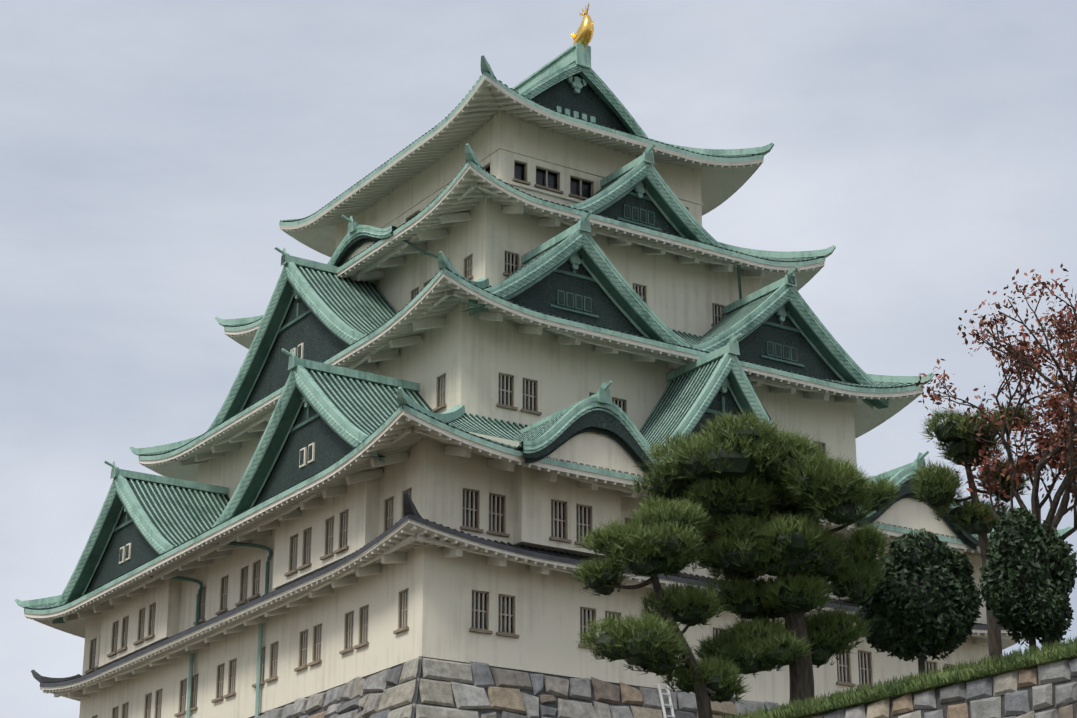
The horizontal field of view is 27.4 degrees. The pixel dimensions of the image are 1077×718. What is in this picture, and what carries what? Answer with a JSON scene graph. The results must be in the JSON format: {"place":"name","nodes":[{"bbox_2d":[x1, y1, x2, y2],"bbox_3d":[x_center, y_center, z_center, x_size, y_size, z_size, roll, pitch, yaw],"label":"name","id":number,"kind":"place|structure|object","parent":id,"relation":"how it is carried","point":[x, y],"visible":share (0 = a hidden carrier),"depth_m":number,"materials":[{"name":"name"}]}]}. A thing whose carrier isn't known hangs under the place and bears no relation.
{"place":"outdoors","nodes":[
{"label":"outdoors","id":0,"kind":"place"},
{"bbox_2d":[150,146,770,717],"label":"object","id":1,"kind":"object","parent":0,"point":[258,678],"visible":0.6,"depth_m":107.78,"materials":[{"name":"green metal"}]},
{"bbox_2d":[0,0,1076,717],"label":"sky","id":2,"kind":"structure","parent":0,"point":[154,154],"materials":[{"name":"grey"}]},
{"bbox_2d":[716,636,1076,717],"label":"bank grass","id":3,"kind":"structure","parent":0,"point":[1015,660],"depth_m":45.94,"materials":[{"name":"green plant"}]},
{"bbox_2d":[569,406,903,717],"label":"pine tree","id":4,"kind":"object","parent":3,"relation":"on","point":[726,483],"visible":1,"depth_m":55.62,"materials":[{"name":"green plant"}]},
{"bbox_2d":[856,528,983,674],"bbox_3d":[10.101,7.729,58.337,3.412,6.377,3.264,13,-23,-31],"label":"shrub","id":5,"kind":"object","parent":3,"relation":"on","point":[922,602],"visible":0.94,"depth_m":57.77,"materials":[{"name":"green plant"}]},
{"bbox_2d":[908,401,1038,659],"bbox_3d":[12.754,6.741,63.379,3.974,11.702,3.268,13,-23,-31],"label":"pine tree","id":6,"kind":"object","parent":3,"relation":"on","point":[938,486],"visible":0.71,"depth_m":64.37,"materials":[{"name":"green plant"}]},
{"bbox_2d":[916,264,1076,646],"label":"autumn tree","id":7,"kind":"object","parent":3,"relation":"on","point":[1062,441],"visible":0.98,"depth_m":61.60,"materials":[{"name":"red plant"}]},
{"bbox_2d":[978,507,1076,649],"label":"shrub","id":8,"kind":"object","parent":3,"relation":"on","point":[1028,576],"visible":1,"depth_m":59.57,"materials":[{"name":"green plant"}]},
{"label":"ground","id":9,"kind":"structure","parent":0,"visible":0},
{"bbox_2d":[249,656,779,717],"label":"stone base","id":10,"kind":"object","parent":9,"relation":"on","point":[423,687],"visible":0.94,"depth_m":90.81,"materials":[{"name":"grey stone"}]},
{"bbox_2d":[79,110,988,717],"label":"castle walls","id":11,"kind":"structure","parent":10,"relation":"on","point":[433,602],"depth_m":100.99,"materials":[{"name":"beige paint"}]},
{"bbox_2d":[15,42,1071,700],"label":"castle roofs","id":12,"kind":"structure","parent":11,"relation":"on","point":[319,406],"depth_m":106.91,"materials":[{"name":"green metal"}]},
{"bbox_2d":[570,3,593,48],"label":"roof ornament","id":13,"kind":"object","parent":12,"relation":"on","point":[583,35],"visible":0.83,"depth_m":118.47,"materials":[{"name":"gold metal"}]},
{"bbox_2d":[801,657,1076,717],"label":"stone wall","id":14,"kind":"structure","parent":9,"relation":"on","point":[1047,690],"depth_m":44.15,"materials":[{"name":"grey stone"}]}
]}

